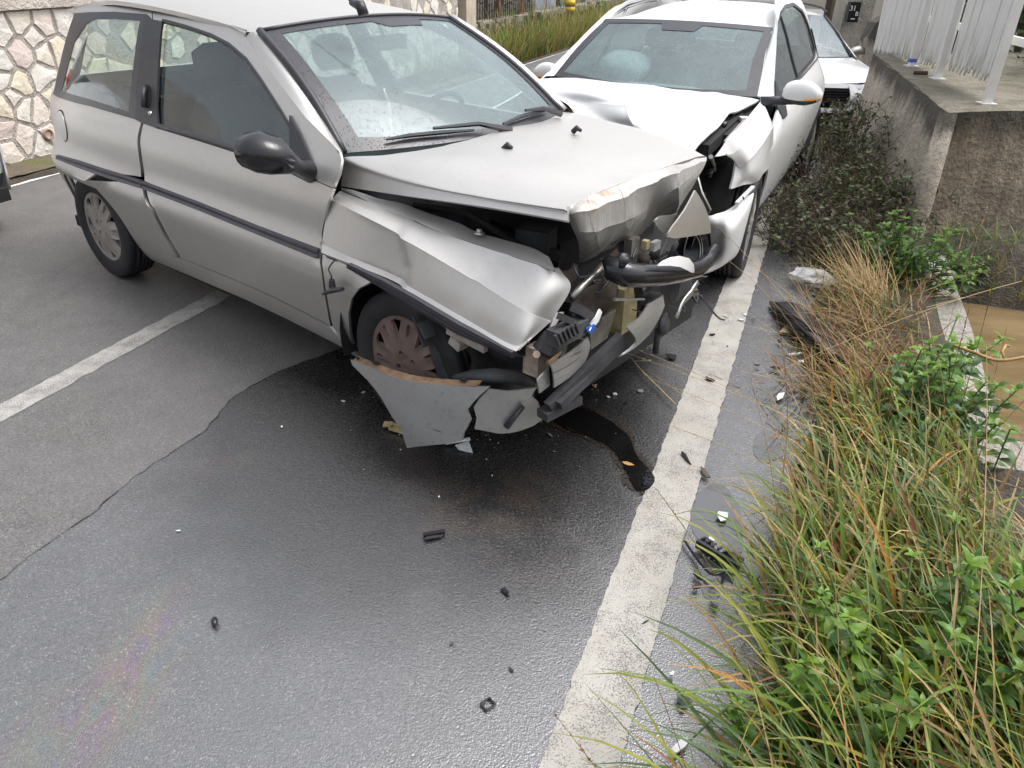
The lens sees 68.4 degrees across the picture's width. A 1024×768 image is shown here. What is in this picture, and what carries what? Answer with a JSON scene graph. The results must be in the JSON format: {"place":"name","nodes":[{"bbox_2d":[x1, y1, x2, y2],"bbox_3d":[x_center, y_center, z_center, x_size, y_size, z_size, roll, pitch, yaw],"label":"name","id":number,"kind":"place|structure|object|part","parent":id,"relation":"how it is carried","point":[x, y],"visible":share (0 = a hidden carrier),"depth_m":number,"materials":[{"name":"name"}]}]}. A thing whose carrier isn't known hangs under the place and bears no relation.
{"place":"outdoors","nodes":[
{"label":"outdoors","id":0,"kind":"place"},
{"bbox_2d":[0,9,823,578],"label":"road","id":1,"kind":"structure","parent":0,"point":[80,449],"depth_m":3.42,"materials":[{"name":"grey asphalt"}]},
{"bbox_2d":[0,145,11,202],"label":"white car","id":2,"kind":"object","parent":1,"relation":"on","point":[5,188],"visible":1,"depth_m":4.77,"materials":[{"name":"paint"}]},
{"bbox_2d":[0,290,228,421],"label":"worn centre line","id":3,"kind":"object","parent":1,"relation":"on","point":[70,371],"visible":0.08,"depth_m":3.42,"materials":[{"name":"paint"}]},
{"bbox_2d":[11,50,567,186],"bbox_3d":[1.214,-7.803,17.231,0.128,0.340,44.000,12,32,18],"label":"edge line","id":4,"kind":"object","parent":1,"relation":"on","point":[429,95],"visible":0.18,"depth_m":6.06,"materials":[{"name":"paint"}]},
{"bbox_2d":[0,259,762,767],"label":"road patch","id":5,"kind":"object","parent":1,"relation":"on","point":[322,579],"visible":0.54,"depth_m":2.20,"materials":[{"name":"grey asphalt"}]},
{"bbox_2d":[0,348,341,579],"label":"road crack","id":6,"kind":"object","parent":5,"relation":"on","point":[149,466],"visible":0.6,"depth_m":2.64,"materials":[{"name":"black asphalt"}]},
{"bbox_2d":[211,616,217,626],"bbox_3d":[-0.819,0.654,2.076,0.018,0.018,0.034,-10,32,-19],"label":"black plug","id":7,"kind":"object","parent":5,"relation":"on","point":[214,621],"visible":1,"depth_m":2.07,"materials":[{"name":"plastic"}]},
{"bbox_2d":[383,421,401,433],"bbox_3d":[-0.446,0.168,2.925,0.138,0.019,0.047,17,34,26],"label":"plastic clip","id":8,"kind":"object","parent":5,"relation":"on","point":[392,426],"visible":0.64,"depth_m":2.93,"materials":[{"name":"beige plastic"}]},
{"bbox_2d":[423,529,444,540],"bbox_3d":[-0.249,0.481,2.400,0.073,0.012,0.026,-7,31,-14],"label":"black trim piece","id":9,"kind":"object","parent":5,"relation":"on","point":[435,534],"depth_m":2.40,"materials":[{"name":"plastic"}]},
{"bbox_2d":[445,437,472,452],"bbox_3d":[-0.201,0.233,2.832,0.096,0.022,0.082,-5,30,-10],"label":"lamp fragment","id":10,"kind":"object","parent":5,"relation":"on","point":[464,446],"visible":0.77,"depth_m":2.83,"materials":[{"name":"white plastic"}]},
{"bbox_2d":[480,697,495,711],"bbox_3d":[-0.060,0.795,1.873,0.032,0.006,0.028,-21,37,-34],"label":"square ring","id":11,"kind":"object","parent":5,"relation":"on","point":[486,700],"visible":1,"depth_m":1.87,"materials":[{"name":"black plastic"}]},
{"bbox_2d":[501,587,508,595],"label":"broken shard","id":12,"kind":"object","parent":5,"relation":"on","point":[504,590],"visible":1,"depth_m":2.20,"materials":[{"name":"black plastic"}]},
{"bbox_2d":[289,275,805,480],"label":"glass crumbs","id":13,"kind":"object","parent":5,"relation":"on","point":[621,405],"visible":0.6,"depth_m":3.22,"materials":[{"name":"clear glass"}]},
{"bbox_2d":[548,406,654,494],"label":"oil puddle","id":14,"kind":"object","parent":5,"relation":"on","point":[590,424],"visible":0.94,"depth_m":2.91,"materials":[{"name":"black liquid"}]},
{"bbox_2d":[631,357,683,403],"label":"dry twig","id":15,"kind":"object","parent":5,"relation":"on","point":[653,382],"visible":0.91,"depth_m":3.26,"materials":[{"name":"beige plant"}]},
{"bbox_2d":[666,353,676,359],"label":"broken shard","id":16,"kind":"object","parent":5,"relation":"on","point":[671,356],"visible":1,"depth_m":3.49,"materials":[{"name":"black plastic"}]},
{"bbox_2d":[50,0,724,447],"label":"silver hatchback","id":17,"kind":"object","parent":1,"relation":"on","point":[438,266],"visible":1,"depth_m":2.88,"materials":[{"name":"paint"}]},
{"bbox_3d":[-2.056,-1.608,3.722,0.957,0.427,0.199,23,36,33],"label":"rear side window","id":18,"kind":"part","parent":17,"relation":"part of","materials":[{"name":"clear glass"}]},
{"bbox_3d":[-2.112,-2.041,4.486,0.190,0.302,0.920,23,36,33],"label":"rear window","id":19,"kind":"part","parent":17,"relation":"part of","materials":[{"name":"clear glass"}]},
{"bbox_3d":[-1.168,-0.956,3.208,1.518,1.081,0.337,23,36,33],"label":"door","id":20,"kind":"part","parent":17,"relation":"part of","materials":[{"name":"silver metal"}]},
{"bbox_3d":[-1.241,-2.090,4.594,0.979,0.434,0.202,23,36,33],"label":"rear side window","id":21,"kind":"part","parent":17,"relation":"part of","materials":[{"name":"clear glass"}]},
{"bbox_3d":[-0.324,-1.692,3.977,1.201,0.420,0.195,23,36,33],"label":"door window","id":22,"kind":"part","parent":17,"relation":"part of","materials":[{"name":"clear glass"}]},
{"bbox_3d":[-0.196,-1.283,4.283,1.369,0.614,0.106,23,36,33],"label":"door","id":23,"kind":"part","parent":17,"relation":"part of","materials":[{"name":"silver metal"}]},
{"bbox_3d":[-0.348,-1.685,3.933,1.536,0.508,0.111,17,34,26],"label":"window frame","id":24,"kind":"part","parent":17,"relation":"part of","materials":[{"name":"silver metal"}]},
{"bbox_2d":[656,256,693,272],"bbox_3d":[0.558,-0.387,2.527,0.023,0.118,0.292,22,36,32],"label":"bumper fragment","id":25,"kind":"object","parent":17,"relation":"hanging from","point":[685,263],"visible":1,"depth_m":2.50,"materials":[{"name":"white plastic"}]},
{"bbox_2d":[492,0,824,277],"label":"white hatchback","id":26,"kind":"object","parent":1,"relation":"on","point":[732,91],"visible":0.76,"depth_m":4.82,"materials":[{"name":"paint"}]},
{"bbox_3d":[0.390,-1.971,5.580,0.097,0.675,1.005,15,33,23],"label":"front door","id":27,"kind":"part","parent":26,"relation":"part of","materials":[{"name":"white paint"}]},
{"bbox_3d":[0.531,-2.394,5.263,0.197,0.392,0.930,15,33,23],"label":"front side window","id":28,"kind":"part","parent":26,"relation":"part of","materials":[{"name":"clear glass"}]},
{"bbox_3d":[0.916,-2.750,5.823,0.332,0.516,2.660,15,33,23],"label":"window frame","id":29,"kind":"part","parent":26,"relation":"part of","materials":[{"name":"white paint"}]},
{"bbox_3d":[0.854,-2.420,6.343,0.126,0.700,1.035,15,33,23],"label":"rear door","id":30,"kind":"part","parent":26,"relation":"part of","materials":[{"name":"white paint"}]},
{"bbox_3d":[1.033,-2.882,6.077,0.204,0.397,1.185,15,33,23],"label":"rear side window","id":31,"kind":"part","parent":26,"relation":"part of","materials":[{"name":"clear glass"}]},
{"bbox_3d":[2.009,-3.133,6.567,1.000,0.282,0.241,15,33,23],"label":"rear window","id":32,"kind":"part","parent":26,"relation":"part of","materials":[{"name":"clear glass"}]},
{"bbox_3d":[1.794,-1.593,4.977,0.097,0.675,1.005,15,33,23],"label":"front door","id":33,"kind":"part","parent":26,"relation":"part of","materials":[{"name":"white paint"}]},
{"bbox_3d":[1.676,-2.085,4.772,0.197,0.392,0.930,15,33,23],"label":"front side window","id":34,"kind":"part","parent":26,"relation":"part of","materials":[{"name":"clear glass"}]},
{"bbox_3d":[1.983,-2.463,5.365,0.332,0.516,2.660,15,33,23],"label":"window frame","id":35,"kind":"part","parent":26,"relation":"part of","materials":[{"name":"white paint"}]},
{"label":"rear side window","id":36,"kind":"part","parent":26,"relation":"part of","materials":[{"name":"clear glass"}]},
{"bbox_3d":[2.233,-2.049,5.752,0.126,0.700,1.035,15,33,23],"label":"rear door","id":37,"kind":"part","parent":26,"relation":"part of","materials":[{"name":"white paint"}]},
{"bbox_2d":[539,179,784,767],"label":"edge line","id":38,"kind":"object","parent":1,"relation":"on","point":[641,579],"visible":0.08,"depth_m":2.31,"materials":[{"name":"paint"}]},
{"bbox_2d":[681,451,690,464],"bbox_3d":[0.646,0.275,2.796,0.015,0.007,0.079,-5,35,-9],"label":"broken shard","id":39,"kind":"object","parent":38,"relation":"on","point":[684,455],"visible":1,"depth_m":2.80,"materials":[{"name":"black plastic"}]},
{"bbox_2d":[803,2,868,128],"bbox_3d":[3.762,-4.499,10.531,1.871,1.410,3.585,0,30,-2],"label":"pale silver car","id":40,"kind":"object","parent":1,"relation":"on","point":[844,73],"visible":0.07,"depth_m":9.36,"materials":[{"name":"paint"}]},
{"bbox_2d":[9,0,1023,767],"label":"ground","id":41,"kind":"structure","parent":0,"point":[1005,296],"depth_m":4.22,"materials":[{"name":"soil"}]},
{"bbox_2d":[0,0,457,164],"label":"stone wall","id":42,"kind":"structure","parent":41,"relation":"on","point":[33,34],"depth_m":6.47,"materials":[{"name":"beige stone"}]},
{"bbox_2d":[6,73,482,177],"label":"mossy verge","id":43,"kind":"structure","parent":41,"relation":"on","point":[27,166],"depth_m":6.36,"materials":[{"name":"green plant"}]},
{"bbox_2d":[458,0,475,63],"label":"gate pillar","id":44,"kind":"structure","parent":41,"relation":"on","point":[467,11],"depth_m":13.28,"materials":[{"name":"beige paint"}]},
{"bbox_2d":[476,0,530,18],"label":"olive tree","id":45,"kind":"object","parent":41,"relation":"on","point":[497,5],"visible":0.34,"depth_m":18.85,"materials":[{"name":"green plant"}]},
{"bbox_2d":[413,0,624,87],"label":"bank grass","id":46,"kind":"structure","parent":41,"relation":"on","point":[529,42],"depth_m":15.84,"materials":[{"name":"plant"}]},
{"bbox_2d":[535,0,545,9],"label":"metal sheet","id":47,"kind":"object","parent":41,"relation":"on","point":[540,3],"depth_m":18.99,"materials":[{"name":"white metal"}]},
{"bbox_2d":[546,0,555,8],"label":"metal sheet","id":48,"kind":"object","parent":41,"relation":"on","point":[550,2],"depth_m":19.81,"materials":[{"name":"white metal"}]},
{"bbox_2d":[476,0,626,37],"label":"stone wall","id":49,"kind":"structure","parent":41,"relation":"on","point":[497,21],"depth_m":17.15,"materials":[{"name":"grey stone"}]},
{"bbox_2d":[476,0,531,20],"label":"iron fence","id":50,"kind":"object","parent":49,"relation":"on","point":[505,9],"visible":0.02,"depth_m":16.44,"materials":[{"name":"metal"}]},
{"bbox_2d":[565,0,574,17],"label":"utility pole","id":51,"kind":"object","parent":41,"relation":"on","point":[567,3],"visible":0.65,"depth_m":19.50,"materials":[{"name":"yellow metal"}]},
{"bbox_2d":[552,239,1023,767],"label":"verge grass","id":52,"kind":"structure","parent":41,"relation":"on","point":[889,601],"depth_m":1.95,"materials":[{"name":"plant"}]},
{"bbox_2d":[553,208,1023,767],"bbox_3d":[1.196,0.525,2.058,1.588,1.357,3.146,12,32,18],"label":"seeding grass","id":53,"kind":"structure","parent":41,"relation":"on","point":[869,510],"depth_m":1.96,"materials":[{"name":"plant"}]},
{"bbox_2d":[721,668,898,767],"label":"leafy weed","id":54,"kind":"object","parent":41,"relation":"on","point":[735,714],"visible":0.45,"depth_m":1.59,"materials":[{"name":"green plant"}]},
{"bbox_2d":[627,225,1023,767],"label":"straw grass","id":55,"kind":"structure","parent":41,"relation":"on","point":[868,279],"depth_m":3.32,"materials":[{"name":"beige plant"}]},
{"bbox_2d":[818,0,835,44],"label":"yellow post","id":56,"kind":"object","parent":41,"relation":"on","point":[829,6],"visible":0.17,"depth_m":12.00,"materials":[{"name":"concrete"}]},
{"bbox_2d":[791,95,891,191],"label":"bramble","id":57,"kind":"object","parent":41,"relation":"on","point":[860,110],"visible":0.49,"depth_m":6.42,"materials":[{"name":"green plant"}]},
{"bbox_2d":[815,90,867,149],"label":"bramble","id":58,"kind":"object","parent":41,"relation":"on","point":[842,104],"visible":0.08,"depth_m":7.80,"materials":[{"name":"green plant"}]},
{"bbox_2d":[754,181,934,301],"bbox_3d":[2.100,-0.880,4.663,1.236,0.520,1.165,-17,34,-28],"label":"bramble","id":59,"kind":"object","parent":41,"relation":"on","point":[815,242],"visible":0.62,"depth_m":4.62,"materials":[{"name":"green plant"}]},
{"bbox_2d":[755,176,937,267],"bbox_3d":[1.874,-1.032,4.862,1.058,0.520,1.413,-19,36,-31],"label":"bramble","id":60,"kind":"object","parent":41,"relation":"on","point":[796,213],"visible":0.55,"depth_m":4.85,"materials":[{"name":"green plant"}]},
{"bbox_2d":[805,91,896,185],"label":"bramble","id":61,"kind":"object","parent":41,"relation":"on","point":[864,141],"visible":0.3,"depth_m":6.17,"materials":[{"name":"green plant"}]},
{"bbox_2d":[827,0,875,59],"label":"gate pier","id":62,"kind":"structure","parent":41,"relation":"on","point":[850,32],"depth_m":11.04,"materials":[{"name":"concrete"}]},
{"bbox_2d":[844,2,861,21],"bbox_3d":[4.902,-5.348,10.840,0.155,0.260,0.104,1,30,0],"label":"number box","id":63,"kind":"object","parent":62,"relation":"attached to","point":[852,12],"visible":1,"depth_m":10.81,"materials":[{"name":"black plastic"}]},
{"bbox_2d":[760,125,954,241],"bbox_3d":[2.155,-1.455,5.389,1.684,0.635,1.550,-7,31,-14],"label":"bramble","id":64,"kind":"object","parent":41,"relation":"on","point":[817,168],"visible":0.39,"depth_m":5.40,"materials":[{"name":"green plant"}]},
{"bbox_2d":[755,163,973,240],"bbox_3d":[2.351,-1.260,5.276,1.445,0.490,1.217,14,32,20],"label":"bramble","id":65,"kind":"object","parent":41,"relation":"on","point":[856,199],"visible":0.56,"depth_m":5.20,"materials":[{"name":"green plant"}]},
{"bbox_2d":[859,15,893,66],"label":"sloping wall","id":66,"kind":"structure","parent":41,"relation":"on","point":[867,38],"depth_m":9.97,"materials":[{"name":"concrete"}]},
{"bbox_2d":[781,577,975,744],"bbox_3d":[0.790,0.678,1.690,0.335,0.389,0.418,19,34,28],"label":"leafy weed","id":67,"kind":"object","parent":41,"relation":"on","point":[915,699],"visible":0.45,"depth_m":1.62,"materials":[{"name":"green plant"}]},
{"bbox_2d":[842,209,925,270],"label":"leafy weed","id":68,"kind":"object","parent":41,"relation":"on","point":[884,233],"visible":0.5,"depth_m":4.49,"materials":[{"name":"green plant"}]},
{"bbox_2d":[756,131,1023,425],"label":"undergrowth","id":69,"kind":"object","parent":41,"relation":"on","point":[910,295],"visible":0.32,"depth_m":3.99,"materials":[{"name":"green plant"}]},
{"bbox_2d":[781,134,1002,244],"bbox_3d":[2.664,-1.417,5.212,1.457,0.666,1.284,-17,34,-28],"label":"bramble","id":70,"kind":"object","parent":41,"relation":"on","point":[895,189],"visible":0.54,"depth_m":5.18,"materials":[{"name":"green plant"}]},
{"bbox_2d":[859,209,966,285],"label":"leafy weed","id":71,"kind":"object","parent":41,"relation":"on","point":[902,241],"visible":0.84,"depth_m":4.30,"materials":[{"name":"green plant"}]},
{"bbox_2d":[805,538,1023,728],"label":"leafy weed","id":72,"kind":"object","parent":41,"relation":"on","point":[828,628],"visible":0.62,"depth_m":1.70,"materials":[{"name":"green plant"}]},
{"bbox_2d":[845,52,1023,235],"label":"concrete wall","id":73,"kind":"structure","parent":41,"relation":"on","point":[953,136],"depth_m":5.15,"materials":[{"name":"grey concrete"}]},
{"bbox_2d":[913,71,927,74],"bbox_3d":[3.393,-2.582,6.258,0.109,0.035,0.032,13,32,19],"label":"rusty pipe","id":74,"kind":"object","parent":73,"relation":"on","point":[920,72],"visible":1,"depth_m":6.25,"materials":[{"name":"brown metal"}]},
{"bbox_2d":[873,0,1023,104],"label":"white fence","id":75,"kind":"object","parent":73,"relation":"on","point":[986,38],"visible":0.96,"depth_m":5.92,"materials":[{"name":"metal"}]},
{"bbox_2d":[885,247,990,299],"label":"leafy weed","id":76,"kind":"object","parent":41,"relation":"on","point":[951,283],"visible":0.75,"depth_m":4.28,"materials":[{"name":"green plant"}]},
{"bbox_2d":[859,341,1023,441],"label":"leafy weed","id":77,"kind":"object","parent":41,"relation":"on","point":[920,374],"visible":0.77,"depth_m":2.93,"materials":[{"name":"green plant"}]},
{"bbox_2d":[880,380,1021,471],"bbox_3d":[1.654,0.158,2.865,0.489,0.353,0.398,18,34,27],"label":"leafy weed","id":78,"kind":"object","parent":41,"relation":"on","point":[992,424],"visible":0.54,"depth_m":2.80,"materials":[{"name":"green plant"}]},
{"bbox_2d":[889,313,1016,403],"bbox_3d":[1.832,-0.062,3.189,0.606,0.418,0.309,-21,37,-34],"label":"leafy weed","id":79,"kind":"object","parent":41,"relation":"on","point":[959,371],"visible":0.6,"depth_m":3.16,"materials":[{"name":"green plant"}]},
{"bbox_2d":[953,344,1023,361],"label":"dry twig","id":80,"kind":"object","parent":79,"relation":"on","point":[1004,359],"visible":0.94,"depth_m":2.87,"materials":[{"name":"brown wood"}]},
{"bbox_2d":[916,510,1023,713],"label":"leafy weed","id":81,"kind":"object","parent":41,"relation":"on","point":[1013,604],"visible":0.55,"depth_m":1.74,"materials":[{"name":"green plant"}]},
{"bbox_2d":[946,252,995,295],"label":"leafy weed","id":82,"kind":"object","parent":41,"relation":"on","point":[969,270],"visible":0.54,"depth_m":4.87,"materials":[{"name":"green plant"}]},
{"bbox_2d":[927,0,1016,52],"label":"shrub","id":83,"kind":"object","parent":41,"relation":"on","point":[958,30],"visible":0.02,"depth_m":9.59,"materials":[{"name":"green plant"}]},
{"bbox_2d":[927,255,1023,470],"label":"culvert kerb","id":84,"kind":"structure","parent":41,"relation":"on","point":[946,316],"depth_m":3.89,"materials":[{"name":"concrete"}]},
{"bbox_2d":[930,0,1023,52],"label":"shrub","id":85,"kind":"object","parent":41,"relation":"on","point":[1021,25],"visible":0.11,"depth_m":8.28,"materials":[{"name":"green plant"}]},
{"bbox_2d":[1015,27,1023,69],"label":"shrub","id":86,"kind":"object","parent":41,"relation":"on","point":[1019,31],"visible":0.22,"depth_m":7.40,"materials":[{"name":"green plant"}]},
{"bbox_2d":[619,125,831,767],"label":"road shoulder","id":87,"kind":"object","parent":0,"point":[733,431],"visible":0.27,"depth_m":2.35},
{"bbox_2d":[671,736,687,753],"bbox_3d":[0.396,0.852,1.775,0.070,0.012,0.020,-24,33,-37],"label":"broken shard","id":88,"kind":"object","parent":87,"relation":"on","point":[682,745],"visible":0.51,"depth_m":1.77,"materials":[{"name":"white plastic"}]},
{"bbox_2d":[677,691,694,709],"bbox_3d":[0.433,0.785,1.895,0.041,0.010,0.071,29,45,33],"label":"broken shard","id":89,"kind":"object","parent":87,"relation":"on","point":[680,703],"visible":0.36,"depth_m":1.88,"materials":[{"name":"black plastic"}]},
{"bbox_2d":[692,583,699,589],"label":"broken shard","id":90,"kind":"object","parent":87,"relation":"on","point":[696,584],"visible":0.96,"depth_m":2.23,"materials":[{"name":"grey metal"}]},
{"bbox_2d":[693,570,702,580],"bbox_3d":[0.557,0.576,2.268,0.014,0.007,0.040,-16,34,-28],"label":"broken shard","id":91,"kind":"object","parent":87,"relation":"on","point":[697,576],"visible":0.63,"depth_m":2.26,"materials":[{"name":"black plastic"}]},
{"bbox_2d":[700,467,710,477],"bbox_3d":[0.694,0.318,2.719,0.022,0.008,0.059,-4,37,-16],"label":"broken shard","id":92,"kind":"object","parent":87,"relation":"on","point":[705,473],"visible":0.98,"depth_m":2.71,"materials":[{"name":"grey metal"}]},
{"bbox_2d":[682,536,744,575],"bbox_3d":[0.637,0.522,2.340,0.147,0.035,0.182,-6,31,-13],"label":"black grille","id":93,"kind":"object","parent":87,"relation":"on","point":[706,543],"visible":0.81,"depth_m":2.33,"materials":[{"name":"plastic"}]},
{"bbox_2d":[710,595,719,607],"bbox_3d":[0.586,0.628,2.175,0.030,0.009,0.053,4,23,4],"label":"broken shard","id":94,"kind":"object","parent":87,"relation":"on","point":[715,603],"visible":0.92,"depth_m":2.17,"materials":[{"name":"grey plastic"}]},
{"bbox_2d":[691,483,742,598],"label":"puddle","id":95,"kind":"object","parent":87,"relation":"on","point":[707,499],"visible":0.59,"depth_m":2.49,"materials":[{"name":"grey liquid"}]},
{"bbox_2d":[716,511,727,521],"bbox_3d":[0.704,0.440,2.510,0.041,0.006,0.044,-6,36,-3],"label":"broken shard","id":96,"kind":"object","parent":95,"relation":"on","point":[724,514],"visible":0.76,"depth_m":2.51,"materials":[{"name":"white plastic"}]},
{"bbox_2d":[751,368,816,462],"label":"puddle","id":97,"kind":"object","parent":87,"relation":"on","point":[775,392],"visible":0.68,"depth_m":3.13,"materials":[{"name":"grey liquid"}]},
{"bbox_2d":[776,392,784,400],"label":"broken shard","id":98,"kind":"object","parent":97,"relation":"on","point":[779,396],"visible":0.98,"depth_m":3.20,"materials":[{"name":"white plastic"}]},
{"bbox_2d":[780,326,792,333],"bbox_3d":[1.394,-0.272,3.772,0.132,0.008,0.080,-5,33,1],"label":"broken shard","id":99,"kind":"object","parent":87,"relation":"on","point":[783,329],"visible":0.44,"depth_m":3.77,"materials":[{"name":"beige plastic"}]},
{"bbox_2d":[769,301,847,364],"bbox_3d":[1.446,-0.290,3.715,0.187,0.108,0.754,-4,30,-9],"label":"radiator panel","id":100,"kind":"object","parent":87,"relation":"on","point":[806,337],"visible":0.77,"depth_m":3.64,"materials":[{"name":"black plastic"}]},
{"bbox_2d":[788,267,838,287],"bbox_3d":[1.727,-0.613,4.319,0.291,0.105,0.185,1,30,0],"label":"plastic bag","id":101,"kind":"object","parent":87,"relation":"on","point":[803,272],"visible":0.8,"depth_m":4.27,"materials":[{"name":"grey plastic"}]},
{"bbox_2d":[962,302,1023,441],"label":"water","id":102,"kind":"structure","parent":0,"point":[999,320],"depth_m":4.36,"materials":[{"name":"brown liquid"}]}
]}

